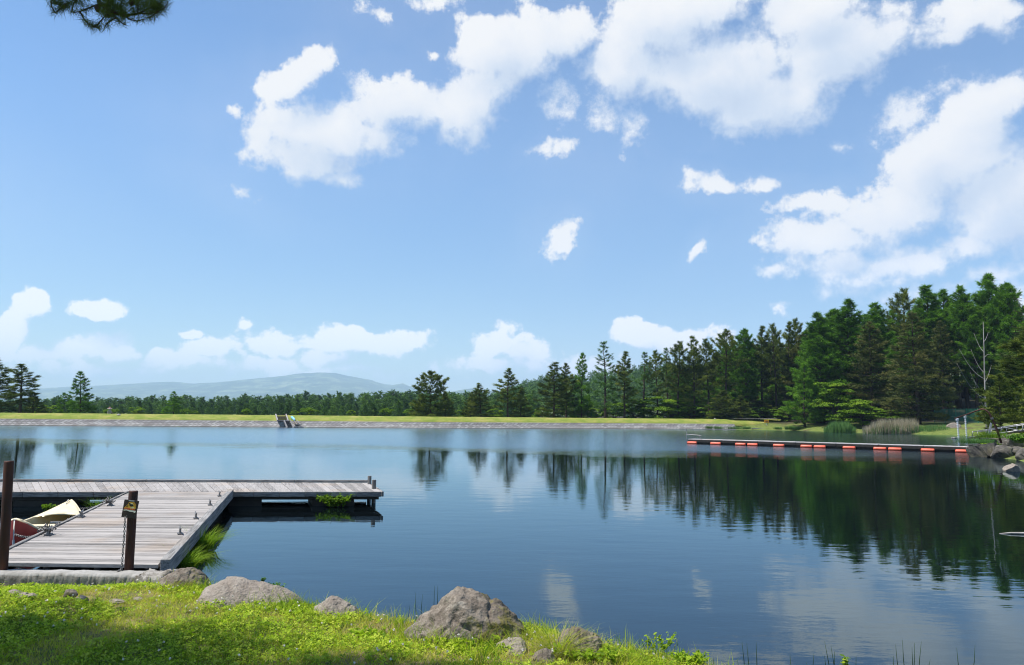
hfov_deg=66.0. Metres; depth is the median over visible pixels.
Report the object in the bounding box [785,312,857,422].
larch tree
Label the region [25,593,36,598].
stone
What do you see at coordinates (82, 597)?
stone
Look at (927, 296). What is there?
larch tree
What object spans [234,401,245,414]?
conifer
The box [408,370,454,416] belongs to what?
pine tree
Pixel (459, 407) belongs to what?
conifer
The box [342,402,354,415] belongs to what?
conifer
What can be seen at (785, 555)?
water
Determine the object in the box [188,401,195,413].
conifer
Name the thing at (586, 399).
larch tree
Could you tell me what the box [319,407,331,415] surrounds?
conifer
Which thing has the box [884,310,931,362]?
larch tree
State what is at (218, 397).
conifer
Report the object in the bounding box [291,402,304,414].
conifer
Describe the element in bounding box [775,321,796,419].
pine tree
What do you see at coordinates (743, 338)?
larch tree
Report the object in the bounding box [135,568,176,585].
rock
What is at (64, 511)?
canoe
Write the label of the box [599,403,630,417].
leafy tree
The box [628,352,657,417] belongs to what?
larch tree
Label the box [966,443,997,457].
rock
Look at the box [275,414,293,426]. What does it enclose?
timber steps
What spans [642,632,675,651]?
leafy plant
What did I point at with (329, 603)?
rock
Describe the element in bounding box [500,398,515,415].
conifer
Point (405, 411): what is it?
leafy tree
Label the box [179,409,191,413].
shrub
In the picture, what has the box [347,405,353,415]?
conifer
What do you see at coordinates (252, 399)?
conifer
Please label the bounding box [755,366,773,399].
larch tree
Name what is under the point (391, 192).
sky
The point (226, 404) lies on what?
conifer
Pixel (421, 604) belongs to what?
rushes
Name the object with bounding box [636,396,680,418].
leafy tree
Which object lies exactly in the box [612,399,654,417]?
leafy tree
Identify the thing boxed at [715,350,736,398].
larch tree
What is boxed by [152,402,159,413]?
conifer
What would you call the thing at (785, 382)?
spruce tree
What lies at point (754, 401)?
spruce tree
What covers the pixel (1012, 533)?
driftwood
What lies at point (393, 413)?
conifer
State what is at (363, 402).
conifer
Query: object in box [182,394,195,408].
conifer
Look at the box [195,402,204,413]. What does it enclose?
conifer
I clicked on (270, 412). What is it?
conifer
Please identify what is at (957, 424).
marker pole
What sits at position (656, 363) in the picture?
pine tree
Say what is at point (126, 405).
conifer
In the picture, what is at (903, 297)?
pine tree
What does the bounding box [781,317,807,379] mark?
pine tree
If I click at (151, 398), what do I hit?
conifer
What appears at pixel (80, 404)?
tree
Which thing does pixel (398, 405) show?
conifer
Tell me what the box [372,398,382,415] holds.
conifer
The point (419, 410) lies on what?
pine tree
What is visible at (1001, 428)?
gangway
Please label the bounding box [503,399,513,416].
conifer
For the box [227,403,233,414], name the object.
conifer
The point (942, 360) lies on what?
spruce tree
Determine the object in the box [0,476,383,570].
jetty
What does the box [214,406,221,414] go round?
conifer
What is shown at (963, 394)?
larch tree
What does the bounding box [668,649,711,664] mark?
leafy plant
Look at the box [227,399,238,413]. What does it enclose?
conifer
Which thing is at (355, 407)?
conifer
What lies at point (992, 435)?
grass tuft
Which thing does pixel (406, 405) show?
conifer
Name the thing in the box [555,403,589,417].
leafy tree
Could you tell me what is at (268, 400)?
conifer
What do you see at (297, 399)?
conifer
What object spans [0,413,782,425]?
embankment
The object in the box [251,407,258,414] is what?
conifer
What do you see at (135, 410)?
leafy tree
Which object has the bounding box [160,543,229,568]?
sedge tuft
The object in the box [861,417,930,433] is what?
reed bed
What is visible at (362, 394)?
conifer
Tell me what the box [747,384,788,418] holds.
larch tree
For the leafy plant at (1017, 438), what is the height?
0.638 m
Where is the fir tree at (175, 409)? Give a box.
[161,391,188,413]
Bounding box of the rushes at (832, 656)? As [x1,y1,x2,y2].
[824,641,834,664]
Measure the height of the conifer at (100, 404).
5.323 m
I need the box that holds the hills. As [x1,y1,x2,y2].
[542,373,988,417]
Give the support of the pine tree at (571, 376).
on the ground at (972, 425)
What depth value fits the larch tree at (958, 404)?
160.55 m
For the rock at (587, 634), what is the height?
0.610 m
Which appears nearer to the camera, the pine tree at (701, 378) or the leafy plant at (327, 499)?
the leafy plant at (327, 499)
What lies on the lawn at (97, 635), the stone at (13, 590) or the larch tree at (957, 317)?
the stone at (13, 590)
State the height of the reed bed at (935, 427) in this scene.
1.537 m
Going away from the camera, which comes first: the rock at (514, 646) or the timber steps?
the rock at (514, 646)
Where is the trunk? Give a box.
[954,408,1002,442]
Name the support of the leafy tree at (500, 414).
on the ground at (972, 425)
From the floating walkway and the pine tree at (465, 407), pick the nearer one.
the floating walkway
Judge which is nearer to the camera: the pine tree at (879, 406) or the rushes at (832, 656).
the rushes at (832, 656)
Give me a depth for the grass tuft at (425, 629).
7.27 m
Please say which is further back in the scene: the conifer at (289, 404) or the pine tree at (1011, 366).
the conifer at (289, 404)
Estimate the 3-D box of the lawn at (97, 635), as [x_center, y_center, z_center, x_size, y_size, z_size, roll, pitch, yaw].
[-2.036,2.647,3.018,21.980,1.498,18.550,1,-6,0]
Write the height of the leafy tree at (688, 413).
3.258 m
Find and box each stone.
[8,589,23,596]
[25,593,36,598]
[63,589,77,599]
[76,595,88,602]
[109,599,123,603]
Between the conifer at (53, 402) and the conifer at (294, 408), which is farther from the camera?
the conifer at (53, 402)
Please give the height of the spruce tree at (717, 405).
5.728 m
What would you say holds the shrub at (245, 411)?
on the ground at (972, 425)
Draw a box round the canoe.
[10,499,80,545]
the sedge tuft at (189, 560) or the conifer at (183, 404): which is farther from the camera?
the conifer at (183, 404)
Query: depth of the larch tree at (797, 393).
135.11 m
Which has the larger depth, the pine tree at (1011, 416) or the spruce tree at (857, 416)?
the spruce tree at (857, 416)
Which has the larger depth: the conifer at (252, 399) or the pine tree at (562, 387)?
the conifer at (252, 399)
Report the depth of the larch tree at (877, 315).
147.85 m
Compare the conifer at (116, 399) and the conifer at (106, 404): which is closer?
the conifer at (106, 404)
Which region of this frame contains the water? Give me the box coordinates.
[0,426,1023,664]
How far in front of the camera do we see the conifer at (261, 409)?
289.68 m
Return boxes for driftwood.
[999,532,1023,533]
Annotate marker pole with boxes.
[956,418,959,437]
[964,416,967,436]
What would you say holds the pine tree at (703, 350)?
on the ground at (972, 425)
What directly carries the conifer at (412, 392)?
on the ground at (972, 425)
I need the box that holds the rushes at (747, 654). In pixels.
[737,645,756,664]
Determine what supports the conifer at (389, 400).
on the ground at (972, 425)
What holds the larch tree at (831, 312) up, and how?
on the ground at (972, 425)
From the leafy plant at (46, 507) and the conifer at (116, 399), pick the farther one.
the conifer at (116, 399)
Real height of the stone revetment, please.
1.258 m
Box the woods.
[0,359,711,417]
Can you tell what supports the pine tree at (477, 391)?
on the ground at (972, 425)
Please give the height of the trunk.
2.161 m
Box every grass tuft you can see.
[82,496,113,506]
[402,617,475,642]
[726,426,743,428]
[946,436,999,443]
[959,431,1020,437]
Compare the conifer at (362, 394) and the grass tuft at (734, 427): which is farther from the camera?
the conifer at (362, 394)
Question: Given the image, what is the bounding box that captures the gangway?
[969,423,1023,438]
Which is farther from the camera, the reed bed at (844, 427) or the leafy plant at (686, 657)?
the reed bed at (844, 427)
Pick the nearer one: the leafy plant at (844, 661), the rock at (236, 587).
the leafy plant at (844, 661)
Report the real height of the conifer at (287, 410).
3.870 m
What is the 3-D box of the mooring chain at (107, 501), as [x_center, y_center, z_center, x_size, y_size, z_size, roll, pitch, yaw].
[-8.780,3.582,16.579,0.927,0.232,0.244,5,-7,-38]
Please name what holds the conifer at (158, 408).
on the ground at (972, 425)
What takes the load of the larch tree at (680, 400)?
on the ground at (972, 425)
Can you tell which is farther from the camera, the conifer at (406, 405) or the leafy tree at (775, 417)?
the conifer at (406, 405)
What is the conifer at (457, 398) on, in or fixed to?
on the ground at (972, 425)
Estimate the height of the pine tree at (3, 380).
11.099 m
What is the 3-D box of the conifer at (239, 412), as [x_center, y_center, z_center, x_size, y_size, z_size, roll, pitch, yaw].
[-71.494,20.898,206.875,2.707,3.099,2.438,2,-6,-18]
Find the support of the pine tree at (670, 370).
on the ground at (972, 425)
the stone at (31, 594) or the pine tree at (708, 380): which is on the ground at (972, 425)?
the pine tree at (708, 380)
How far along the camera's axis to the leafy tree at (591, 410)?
147.45 m
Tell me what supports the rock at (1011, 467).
on the water
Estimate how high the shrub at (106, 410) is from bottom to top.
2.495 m
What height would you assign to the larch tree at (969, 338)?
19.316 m
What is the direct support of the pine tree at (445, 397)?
on the ground at (972, 425)
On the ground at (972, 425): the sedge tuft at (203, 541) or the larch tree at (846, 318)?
the larch tree at (846, 318)
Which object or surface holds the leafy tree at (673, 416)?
on the ground at (972, 425)
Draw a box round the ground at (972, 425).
[4,392,1023,461]
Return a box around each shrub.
[103,409,119,413]
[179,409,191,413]
[241,408,252,414]
[300,407,318,414]
[379,408,393,415]
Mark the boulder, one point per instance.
(469, 609)
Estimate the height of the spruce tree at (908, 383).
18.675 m
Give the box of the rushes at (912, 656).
[893,640,929,664]
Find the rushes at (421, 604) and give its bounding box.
[408,587,437,619]
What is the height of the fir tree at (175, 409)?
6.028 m
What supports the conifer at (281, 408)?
on the ground at (972, 425)
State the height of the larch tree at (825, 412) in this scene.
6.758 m
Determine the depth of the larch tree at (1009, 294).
136.44 m
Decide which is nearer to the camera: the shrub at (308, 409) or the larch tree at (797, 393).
the larch tree at (797, 393)
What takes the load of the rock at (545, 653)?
on the lawn at (97, 635)
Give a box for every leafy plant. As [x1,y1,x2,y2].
[41,503,57,510]
[268,582,284,587]
[315,493,351,506]
[348,626,387,639]
[432,634,510,654]
[550,641,634,662]
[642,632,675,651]
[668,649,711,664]
[839,654,849,664]
[1004,433,1023,442]
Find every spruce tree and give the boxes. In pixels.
[704,394,740,418]
[735,392,765,418]
[778,331,814,401]
[840,400,875,420]
[841,321,897,421]
[872,311,959,423]
[921,320,966,417]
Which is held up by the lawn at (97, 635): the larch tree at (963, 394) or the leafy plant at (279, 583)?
the leafy plant at (279, 583)
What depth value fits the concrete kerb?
9.90 m
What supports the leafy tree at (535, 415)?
on the ground at (972, 425)
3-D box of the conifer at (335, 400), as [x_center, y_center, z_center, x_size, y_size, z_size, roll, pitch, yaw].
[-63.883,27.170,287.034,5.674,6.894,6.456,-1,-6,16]
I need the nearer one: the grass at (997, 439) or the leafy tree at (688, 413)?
the grass at (997, 439)
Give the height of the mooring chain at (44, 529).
0.317 m
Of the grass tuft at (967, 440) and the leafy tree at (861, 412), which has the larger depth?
the leafy tree at (861, 412)
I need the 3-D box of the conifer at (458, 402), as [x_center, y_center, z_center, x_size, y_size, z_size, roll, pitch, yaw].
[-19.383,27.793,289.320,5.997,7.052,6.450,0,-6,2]
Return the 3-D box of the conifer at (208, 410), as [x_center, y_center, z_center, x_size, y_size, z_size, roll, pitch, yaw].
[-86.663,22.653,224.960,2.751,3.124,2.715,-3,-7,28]
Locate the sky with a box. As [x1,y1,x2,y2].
[0,0,1023,393]
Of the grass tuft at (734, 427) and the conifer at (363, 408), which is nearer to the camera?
the grass tuft at (734, 427)
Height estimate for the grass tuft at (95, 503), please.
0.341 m
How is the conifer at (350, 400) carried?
on the ground at (972, 425)
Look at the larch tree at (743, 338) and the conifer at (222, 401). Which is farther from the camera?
the conifer at (222, 401)
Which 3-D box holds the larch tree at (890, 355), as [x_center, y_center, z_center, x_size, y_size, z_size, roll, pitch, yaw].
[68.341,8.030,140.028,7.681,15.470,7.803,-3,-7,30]
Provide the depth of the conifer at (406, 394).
349.34 m
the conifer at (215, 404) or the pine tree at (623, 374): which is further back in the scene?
the conifer at (215, 404)
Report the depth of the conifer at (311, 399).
312.62 m
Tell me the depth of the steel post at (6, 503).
10.16 m
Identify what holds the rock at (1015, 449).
on the ground at (972, 425)
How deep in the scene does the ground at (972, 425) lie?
135.06 m
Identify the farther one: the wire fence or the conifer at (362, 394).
the conifer at (362, 394)
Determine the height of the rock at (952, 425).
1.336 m
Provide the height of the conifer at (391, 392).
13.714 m
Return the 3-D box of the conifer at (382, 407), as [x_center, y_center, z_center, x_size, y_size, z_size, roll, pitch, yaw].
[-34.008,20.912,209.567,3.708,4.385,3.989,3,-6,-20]
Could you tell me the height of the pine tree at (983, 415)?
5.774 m
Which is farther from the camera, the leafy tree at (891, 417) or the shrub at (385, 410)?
the shrub at (385, 410)
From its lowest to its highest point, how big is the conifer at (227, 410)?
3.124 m
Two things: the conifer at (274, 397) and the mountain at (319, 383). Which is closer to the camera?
the conifer at (274, 397)
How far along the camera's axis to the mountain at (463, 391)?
8531.82 m
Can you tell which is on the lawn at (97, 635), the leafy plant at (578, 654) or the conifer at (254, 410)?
the leafy plant at (578, 654)
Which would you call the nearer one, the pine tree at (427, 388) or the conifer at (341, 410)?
the pine tree at (427, 388)
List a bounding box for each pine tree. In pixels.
[0,360,23,411]
[0,363,40,412]
[16,392,51,412]
[45,0,174,36]
[406,393,431,416]
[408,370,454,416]
[434,391,458,416]
[459,391,479,416]
[463,383,493,416]
[491,368,526,416]
[509,387,534,416]
[532,362,574,417]
[550,362,580,417]
[610,351,640,417]
[641,349,672,416]
[659,365,677,398]
[660,341,698,418]
[667,357,677,393]
[678,335,711,418]
[690,338,724,410]
[703,329,748,417]
[703,369,716,395]
[705,390,740,418]
[714,400,746,418]
[728,395,752,418]
[744,400,784,418]
[745,325,779,413]
[757,323,789,418]
[757,342,782,399]
[773,392,794,419]
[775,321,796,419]
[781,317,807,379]
[865,395,895,413]
[883,288,929,351]
[899,374,932,415]
[964,325,1023,423]
[974,373,1023,434]
[1000,385,1023,434]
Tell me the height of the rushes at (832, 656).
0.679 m
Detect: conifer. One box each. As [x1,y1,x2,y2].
[48,398,57,410]
[97,401,102,412]
[101,399,112,409]
[110,397,120,408]
[118,406,124,413]
[121,397,133,412]
[134,399,142,411]
[142,401,155,413]
[148,395,158,403]
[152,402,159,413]
[155,406,161,413]
[158,400,168,413]
[176,400,187,409]
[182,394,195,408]
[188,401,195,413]
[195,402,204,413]
[205,407,212,414]
[208,399,215,413]
[211,395,221,410]
[211,402,219,414]
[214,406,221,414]
[219,395,231,405]
[222,407,230,414]
[224,400,231,410]
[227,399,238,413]
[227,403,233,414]
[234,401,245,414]
[235,398,245,409]
[236,407,243,414]
[238,393,248,402]
[241,403,251,414]
[246,397,258,409]
[249,403,259,414]
[250,396,266,408]
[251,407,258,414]
[257,402,265,414]
[261,407,269,414]
[263,397,270,412]
[266,396,278,412]
[268,401,276,414]
[273,398,284,414]
[274,403,283,414]
[278,395,285,406]
[282,405,290,414]
[287,401,292,414]
[291,397,301,413]
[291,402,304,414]
[301,391,311,403]
[305,396,314,412]
[310,401,322,414]
[314,404,321,415]
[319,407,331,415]
[321,398,333,415]
[328,405,339,415]
[331,398,341,413]
[335,394,346,411]
[339,405,345,415]
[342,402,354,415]
[343,394,353,408]
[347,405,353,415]
[352,402,359,414]
[353,392,369,411]
[356,394,370,414]
[356,403,369,415]
[357,399,367,414]
[368,402,378,415]
[372,390,384,400]
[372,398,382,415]
[379,396,393,415]
[379,403,389,415]
[387,389,395,396]
[391,404,399,415]
[394,400,404,415]
[396,397,409,415]
[398,394,406,414]
[402,391,414,409]
[407,390,415,399]
[450,394,463,411]
[454,399,461,415]
[456,404,466,415]
[461,396,468,409]
[492,399,497,416]
[495,403,503,416]
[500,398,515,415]
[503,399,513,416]
[518,394,537,416]
[526,389,541,411]
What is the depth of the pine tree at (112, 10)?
6.34 m
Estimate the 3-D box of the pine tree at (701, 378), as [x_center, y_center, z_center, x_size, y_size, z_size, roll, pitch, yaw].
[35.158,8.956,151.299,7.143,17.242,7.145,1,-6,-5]
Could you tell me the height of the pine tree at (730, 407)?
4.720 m
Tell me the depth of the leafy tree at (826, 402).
129.95 m
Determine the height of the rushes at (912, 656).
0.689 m
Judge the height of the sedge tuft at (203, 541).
0.457 m
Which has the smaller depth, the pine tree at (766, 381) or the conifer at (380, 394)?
the pine tree at (766, 381)
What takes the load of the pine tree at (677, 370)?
on the ground at (972, 425)
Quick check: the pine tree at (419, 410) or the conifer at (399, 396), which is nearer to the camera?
the pine tree at (419, 410)
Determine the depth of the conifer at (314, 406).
261.63 m
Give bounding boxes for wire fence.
[934,408,978,422]
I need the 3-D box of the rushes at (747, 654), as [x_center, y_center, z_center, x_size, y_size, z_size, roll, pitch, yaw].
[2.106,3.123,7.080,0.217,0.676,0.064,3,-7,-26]
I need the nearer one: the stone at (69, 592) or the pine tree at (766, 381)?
the stone at (69, 592)
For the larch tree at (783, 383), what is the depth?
165.26 m
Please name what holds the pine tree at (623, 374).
on the ground at (972, 425)
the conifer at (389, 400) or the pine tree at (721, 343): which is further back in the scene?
the conifer at (389, 400)
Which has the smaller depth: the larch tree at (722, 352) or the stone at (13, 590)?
the stone at (13, 590)
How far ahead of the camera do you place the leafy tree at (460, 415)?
139.63 m
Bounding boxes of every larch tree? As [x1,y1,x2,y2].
[52,392,75,412]
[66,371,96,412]
[568,352,595,417]
[587,340,620,417]
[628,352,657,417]
[655,347,679,405]
[666,389,701,418]
[671,383,705,418]
[686,391,719,417]
[696,382,724,417]
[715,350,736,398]
[717,344,737,392]
[723,327,763,413]
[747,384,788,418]
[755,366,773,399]
[778,347,794,399]
[780,362,823,426]
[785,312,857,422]
[796,308,855,373]
[806,388,852,423]
[813,298,888,417]
[857,301,896,412]
[859,313,874,326]
[876,336,914,413]
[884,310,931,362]
[903,283,966,411]
[922,288,966,413]
[927,309,990,408]
[939,284,988,415]
[952,272,1023,413]
[952,314,995,420]
[960,374,964,397]
[976,281,1023,409]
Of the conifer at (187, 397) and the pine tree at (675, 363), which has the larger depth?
the conifer at (187, 397)
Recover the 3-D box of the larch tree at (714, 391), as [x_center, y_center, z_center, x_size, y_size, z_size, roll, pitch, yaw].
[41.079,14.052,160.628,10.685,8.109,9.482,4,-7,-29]
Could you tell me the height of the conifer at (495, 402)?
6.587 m
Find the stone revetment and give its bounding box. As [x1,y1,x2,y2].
[0,419,734,428]
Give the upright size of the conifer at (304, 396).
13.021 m
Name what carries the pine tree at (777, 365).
on the ground at (972, 425)
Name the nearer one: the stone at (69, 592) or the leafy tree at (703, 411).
the stone at (69, 592)
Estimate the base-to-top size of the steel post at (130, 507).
1.799 m
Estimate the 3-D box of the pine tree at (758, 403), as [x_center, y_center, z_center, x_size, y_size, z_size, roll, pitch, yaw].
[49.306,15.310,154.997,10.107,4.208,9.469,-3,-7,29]
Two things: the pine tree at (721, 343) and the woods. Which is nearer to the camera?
the pine tree at (721, 343)
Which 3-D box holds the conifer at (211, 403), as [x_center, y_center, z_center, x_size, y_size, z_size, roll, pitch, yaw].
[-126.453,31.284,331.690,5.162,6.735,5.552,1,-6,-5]
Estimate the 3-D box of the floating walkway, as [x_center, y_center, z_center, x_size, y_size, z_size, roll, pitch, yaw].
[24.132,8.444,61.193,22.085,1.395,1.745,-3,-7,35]
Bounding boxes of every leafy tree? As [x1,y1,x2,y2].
[34,405,58,412]
[128,407,145,413]
[403,409,416,415]
[454,410,465,416]
[487,408,504,416]
[531,407,552,417]
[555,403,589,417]
[582,405,603,417]
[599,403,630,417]
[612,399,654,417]
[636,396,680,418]
[655,399,688,418]
[677,406,701,418]
[697,405,718,418]
[749,407,768,418]
[764,409,782,419]
[773,406,802,421]
[810,382,858,421]
[835,399,888,426]
[873,410,908,421]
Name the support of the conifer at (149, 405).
on the ground at (972, 425)
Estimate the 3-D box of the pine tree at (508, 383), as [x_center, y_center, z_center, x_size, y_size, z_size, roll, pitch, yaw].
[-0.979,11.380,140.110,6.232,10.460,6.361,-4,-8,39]
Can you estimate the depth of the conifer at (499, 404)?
223.48 m
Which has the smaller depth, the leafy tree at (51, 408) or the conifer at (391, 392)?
the leafy tree at (51, 408)
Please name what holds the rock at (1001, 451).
on the ground at (972, 425)
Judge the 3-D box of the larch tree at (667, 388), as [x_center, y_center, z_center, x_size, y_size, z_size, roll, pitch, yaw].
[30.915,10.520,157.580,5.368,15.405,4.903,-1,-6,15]
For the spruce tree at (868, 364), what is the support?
on the ground at (972, 425)
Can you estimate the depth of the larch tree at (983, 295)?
140.32 m
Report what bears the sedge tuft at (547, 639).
on the lawn at (97, 635)
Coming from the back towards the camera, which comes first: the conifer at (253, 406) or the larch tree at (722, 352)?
the conifer at (253, 406)
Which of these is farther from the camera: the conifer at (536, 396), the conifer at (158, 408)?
the conifer at (536, 396)
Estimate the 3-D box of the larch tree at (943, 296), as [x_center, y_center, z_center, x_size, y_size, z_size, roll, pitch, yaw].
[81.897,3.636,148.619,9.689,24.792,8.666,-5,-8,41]
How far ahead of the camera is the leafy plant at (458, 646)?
6.93 m
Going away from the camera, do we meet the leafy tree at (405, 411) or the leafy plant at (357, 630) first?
the leafy plant at (357, 630)
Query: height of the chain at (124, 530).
0.730 m
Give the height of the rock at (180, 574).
0.561 m
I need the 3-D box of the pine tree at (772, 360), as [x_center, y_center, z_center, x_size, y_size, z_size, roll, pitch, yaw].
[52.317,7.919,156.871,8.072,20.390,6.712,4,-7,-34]
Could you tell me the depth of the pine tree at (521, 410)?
142.10 m
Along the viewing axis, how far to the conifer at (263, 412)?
207.02 m
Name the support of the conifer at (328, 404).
on the ground at (972, 425)
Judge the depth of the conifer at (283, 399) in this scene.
351.06 m
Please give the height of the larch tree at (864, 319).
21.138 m
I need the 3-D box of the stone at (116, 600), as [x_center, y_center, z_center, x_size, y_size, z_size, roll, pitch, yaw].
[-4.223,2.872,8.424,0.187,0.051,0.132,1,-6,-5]
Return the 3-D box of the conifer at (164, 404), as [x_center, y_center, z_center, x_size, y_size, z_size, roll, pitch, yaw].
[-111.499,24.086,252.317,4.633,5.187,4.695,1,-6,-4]
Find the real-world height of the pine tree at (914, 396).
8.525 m
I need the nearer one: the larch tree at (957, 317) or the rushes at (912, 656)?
the rushes at (912, 656)
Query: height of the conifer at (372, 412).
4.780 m
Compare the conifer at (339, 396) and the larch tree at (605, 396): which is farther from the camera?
the conifer at (339, 396)
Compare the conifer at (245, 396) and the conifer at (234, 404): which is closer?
the conifer at (234, 404)
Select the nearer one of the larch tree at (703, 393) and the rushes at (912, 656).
the rushes at (912, 656)
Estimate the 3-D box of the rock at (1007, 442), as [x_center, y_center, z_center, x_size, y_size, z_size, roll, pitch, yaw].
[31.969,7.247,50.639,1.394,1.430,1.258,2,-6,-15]
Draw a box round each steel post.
[0,461,13,569]
[121,491,138,569]
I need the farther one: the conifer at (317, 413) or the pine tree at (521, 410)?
the conifer at (317, 413)
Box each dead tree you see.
[957,326,990,432]
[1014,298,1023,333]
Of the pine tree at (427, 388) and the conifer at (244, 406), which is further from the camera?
the conifer at (244, 406)
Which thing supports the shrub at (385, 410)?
on the ground at (972, 425)
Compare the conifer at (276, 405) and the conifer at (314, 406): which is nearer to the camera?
the conifer at (276, 405)
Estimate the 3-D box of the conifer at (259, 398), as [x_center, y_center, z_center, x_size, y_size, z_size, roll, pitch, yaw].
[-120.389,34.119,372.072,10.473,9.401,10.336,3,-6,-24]
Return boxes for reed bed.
[823,420,855,432]
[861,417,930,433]
[923,423,950,431]
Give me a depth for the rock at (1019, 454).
45.63 m
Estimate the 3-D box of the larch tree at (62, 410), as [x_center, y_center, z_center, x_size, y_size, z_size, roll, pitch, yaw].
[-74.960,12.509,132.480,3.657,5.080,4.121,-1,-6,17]
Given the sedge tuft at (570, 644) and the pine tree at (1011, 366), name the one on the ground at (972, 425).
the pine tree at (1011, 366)
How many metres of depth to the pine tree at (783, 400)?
164.45 m
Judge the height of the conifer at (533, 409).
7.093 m
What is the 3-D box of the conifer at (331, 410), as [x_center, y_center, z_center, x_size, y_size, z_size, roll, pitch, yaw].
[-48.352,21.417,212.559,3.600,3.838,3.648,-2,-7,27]
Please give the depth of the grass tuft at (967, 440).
51.35 m
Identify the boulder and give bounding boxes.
[404,586,531,643]
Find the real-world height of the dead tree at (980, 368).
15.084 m
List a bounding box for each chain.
[14,522,59,537]
[81,496,118,508]
[117,516,126,571]
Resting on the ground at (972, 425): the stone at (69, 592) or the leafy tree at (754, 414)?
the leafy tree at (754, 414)
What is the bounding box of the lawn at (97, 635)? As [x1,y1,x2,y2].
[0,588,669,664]
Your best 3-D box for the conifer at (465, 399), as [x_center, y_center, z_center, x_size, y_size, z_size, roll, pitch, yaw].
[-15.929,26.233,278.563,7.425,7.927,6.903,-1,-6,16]
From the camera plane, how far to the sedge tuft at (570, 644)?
6.88 m
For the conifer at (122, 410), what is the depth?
221.42 m
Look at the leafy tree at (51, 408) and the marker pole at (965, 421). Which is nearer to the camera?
the marker pole at (965, 421)
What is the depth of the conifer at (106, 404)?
337.19 m
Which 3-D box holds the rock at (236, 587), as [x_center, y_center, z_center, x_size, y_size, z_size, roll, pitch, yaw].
[-2.908,3.080,8.825,1.139,0.646,0.875,1,-6,0]
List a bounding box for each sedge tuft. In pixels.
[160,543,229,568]
[190,525,240,550]
[489,620,603,657]
[526,625,608,659]
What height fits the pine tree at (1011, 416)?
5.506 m
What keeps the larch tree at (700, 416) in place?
on the ground at (972, 425)
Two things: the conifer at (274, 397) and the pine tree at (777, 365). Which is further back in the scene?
the conifer at (274, 397)
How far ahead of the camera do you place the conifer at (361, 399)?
316.13 m
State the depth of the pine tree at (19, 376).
127.15 m
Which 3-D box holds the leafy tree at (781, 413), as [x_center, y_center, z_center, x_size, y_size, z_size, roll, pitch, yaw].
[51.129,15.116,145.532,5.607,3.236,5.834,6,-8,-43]
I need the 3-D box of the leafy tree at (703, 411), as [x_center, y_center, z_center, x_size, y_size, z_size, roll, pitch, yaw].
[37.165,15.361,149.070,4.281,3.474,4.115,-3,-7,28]
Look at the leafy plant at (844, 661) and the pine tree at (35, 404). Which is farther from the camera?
the pine tree at (35, 404)
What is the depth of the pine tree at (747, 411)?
147.96 m
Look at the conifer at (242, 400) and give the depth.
308.33 m
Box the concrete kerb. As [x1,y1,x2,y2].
[0,569,143,586]
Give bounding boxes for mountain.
[0,372,416,402]
[449,382,542,397]
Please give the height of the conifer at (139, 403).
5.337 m
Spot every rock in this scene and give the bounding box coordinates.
[135,568,176,585]
[155,567,209,590]
[197,576,301,607]
[313,595,358,618]
[494,637,527,655]
[531,648,555,663]
[558,626,602,651]
[946,423,960,427]
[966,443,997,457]
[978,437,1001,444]
[990,445,1012,457]
[998,434,1023,446]
[1002,463,1019,471]
[1012,446,1022,454]
[1015,448,1023,459]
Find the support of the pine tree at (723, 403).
on the ground at (972, 425)
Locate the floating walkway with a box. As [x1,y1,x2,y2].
[686,430,977,452]
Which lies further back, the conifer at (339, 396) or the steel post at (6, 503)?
the conifer at (339, 396)

